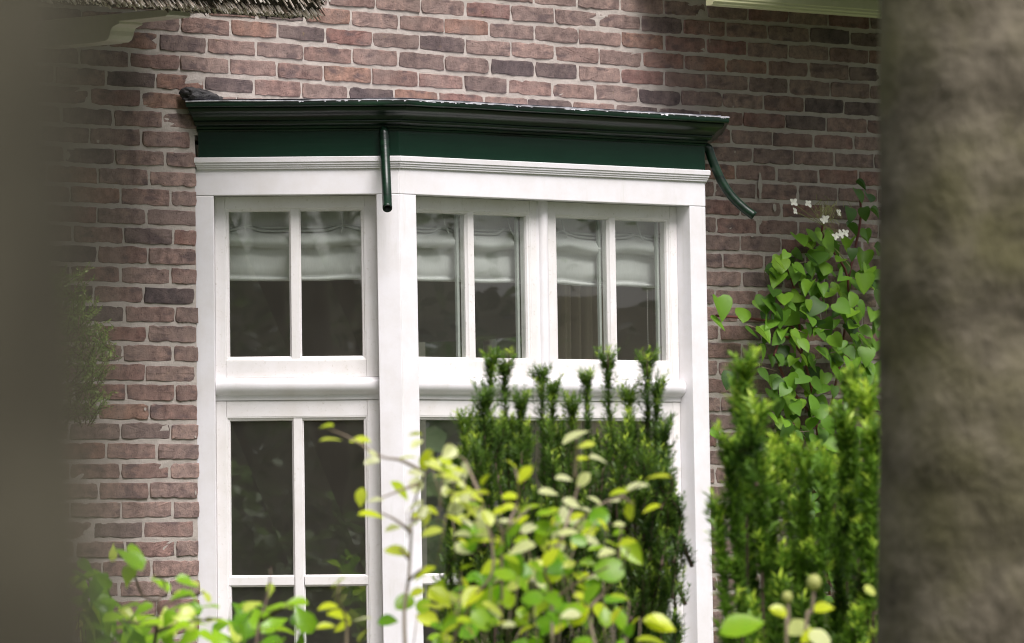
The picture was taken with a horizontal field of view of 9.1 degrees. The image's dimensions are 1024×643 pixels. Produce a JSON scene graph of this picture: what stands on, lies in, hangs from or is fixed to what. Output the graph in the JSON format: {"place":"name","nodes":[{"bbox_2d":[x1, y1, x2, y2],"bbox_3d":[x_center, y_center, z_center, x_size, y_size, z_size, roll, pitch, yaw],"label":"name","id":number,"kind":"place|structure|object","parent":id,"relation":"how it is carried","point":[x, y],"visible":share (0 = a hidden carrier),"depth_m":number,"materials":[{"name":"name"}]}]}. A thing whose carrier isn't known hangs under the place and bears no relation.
{"place":"outdoors","nodes":[
{"label":"outdoors","id":0,"kind":"place"},
{"bbox_2d":[425,338,514,543],"label":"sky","id":1,"kind":"structure","parent":0,"point":[439,454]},
{"label":"ground","id":2,"kind":"structure","parent":0,"visible":0},
{"bbox_2d":[0,0,123,642],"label":"tree","id":3,"kind":"object","parent":2,"relation":"on","point":[59,580],"visible":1,"depth_m":1.89,"materials":[{"name":"brown plant"}]},
{"bbox_2d":[101,306,123,410],"bbox_3d":[-1.413,0.933,19.265,0.494,2.349,0.685,-1,-2,0],"label":"conifer","id":4,"kind":"object","parent":2,"relation":"on","point":[108,348],"visible":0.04,"depth_m":19.27,"materials":[{"name":"green plant"}]},
{"bbox_2d":[116,543,317,642],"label":"pointed leaf shrub","id":5,"kind":"object","parent":2,"relation":"on","point":[137,627],"visible":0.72,"depth_m":14.54,"materials":[{"name":"green plant"}]},
{"bbox_2d":[425,337,535,609],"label":"woods","id":6,"kind":"object","parent":2,"relation":"on","point":[440,434],"depth_m":30.00,"materials":[{"name":"green plant"}]},
{"bbox_2d":[82,0,879,642],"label":"brick house","id":7,"kind":"structure","parent":2,"relation":"on","point":[710,138],"depth_m":21.53,"materials":[{"name":"brick"}]},
{"bbox_2d":[229,195,364,280],"bbox_3d":[-0.714,-0.280,21.150,0.512,0.291,0.068,-1,-2,0],"label":"roman blind","id":8,"kind":"object","parent":7,"relation":"attached to","point":[330,246],"visible":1,"depth_m":21.16,"materials":[{"name":"white fabric"}]},
{"bbox_2d":[215,195,378,377],"bbox_3d":[-0.709,-0.114,21.098,0.537,0.598,0.049,-1,-2,1],"label":"casement window","id":9,"kind":"structure","parent":7,"relation":"in","point":[295,365],"depth_m":21.07,"materials":[{"name":"white paint"}]},
{"bbox_2d":[216,399,382,642],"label":"casement window","id":10,"kind":"structure","parent":7,"relation":"in","point":[296,411],"depth_m":21.05,"materials":[{"name":"white paint"}]},
{"bbox_2d":[416,213,520,283],"bbox_3d":[-0.165,-0.276,21.413,0.597,0.292,0.070,1,-3,-45],"label":"roman blind","id":11,"kind":"object","parent":7,"relation":"attached to","point":[494,255],"visible":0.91,"depth_m":21.44,"materials":[{"name":"white fabric"}]},
{"bbox_2d":[417,217,521,341],"bbox_3d":[-0.233,-0.159,24.709,0.026,0.472,0.900,1,-3,-45],"label":"raised blind","id":12,"kind":"object","parent":7,"relation":"attached to","point":[495,315],"visible":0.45,"depth_m":24.66,"materials":[{"name":"grey fabric"}]},
{"bbox_2d":[416,196,537,378],"bbox_3d":[-0.153,-0.111,21.347,0.622,0.598,0.058,1,-3,-45],"label":"casement window","id":13,"kind":"structure","parent":7,"relation":"in","point":[466,366],"depth_m":21.35,"materials":[{"name":"white paint"}]},
{"bbox_2d":[430,339,533,623],"bbox_3d":[-0.173,0.406,24.744,0.050,1.520,0.900,1,-3,-45],"label":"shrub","id":14,"kind":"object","parent":7,"relation":"in","point":[489,342],"depth_m":24.64,"materials":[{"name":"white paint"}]},
{"bbox_2d":[419,400,683,642],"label":"casement window","id":15,"kind":"structure","parent":7,"relation":"in","point":[429,409],"depth_m":21.68,"materials":[{"name":"white paint"}]},
{"bbox_2d":[535,284,613,642],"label":"curtain","id":16,"kind":"object","parent":7,"relation":"hanging from","point":[577,322],"visible":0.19,"depth_m":22.74,"materials":[{"name":"brown fabric"}]},
{"bbox_2d":[556,218,660,327],"bbox_3d":[0.294,-0.078,21.866,0.658,0.670,0.068,1,-3,-45],"label":"roman blind","id":17,"kind":"object","parent":7,"relation":"attached to","point":[577,248],"visible":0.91,"depth_m":21.90,"materials":[{"name":"white fabric"}]},
{"bbox_2d":[547,202,678,379],"bbox_3d":[0.328,-0.100,21.827,0.637,0.598,0.058,1,-3,-45],"label":"casement window","id":18,"kind":"structure","parent":7,"relation":"in","point":[608,213],"depth_m":21.83,"materials":[{"name":"white paint"}]},
{"bbox_2d":[710,178,878,637],"bbox_3d":[1.110,0.403,22.947,0.316,1.852,1.306,-2,-2,40],"label":"climbing hydrangea","id":19,"kind":"object","parent":7,"relation":"attached to","point":[780,268],"visible":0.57,"depth_m":22.87,"materials":[{"name":"green plant"}]},
{"bbox_2d":[316,423,669,642],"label":"golden shrub","id":20,"kind":"object","parent":2,"relation":"on","point":[513,570],"visible":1,"depth_m":14.21,"materials":[{"name":"green plant"}]},
{"bbox_2d":[431,342,697,642],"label":"yew shrub","id":21,"kind":"object","parent":2,"relation":"on","point":[660,536],"visible":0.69,"depth_m":16.86,"materials":[{"name":"green plant"}]},
{"bbox_2d":[643,574,874,642],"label":"shrub","id":22,"kind":"object","parent":2,"relation":"on","point":[736,625],"visible":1,"depth_m":13.98,"materials":[{"name":"green plant"}]},
{"bbox_2d":[701,342,878,642],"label":"yew shrub","id":23,"kind":"object","parent":2,"relation":"on","point":[845,531],"visible":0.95,"depth_m":15.48,"materials":[{"name":"green plant"}]},
{"bbox_2d":[876,0,1023,642],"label":"tree","id":24,"kind":"object","parent":2,"relation":"on","point":[950,552],"visible":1,"depth_m":12.20,"materials":[{"name":"brown plant"}]}
]}

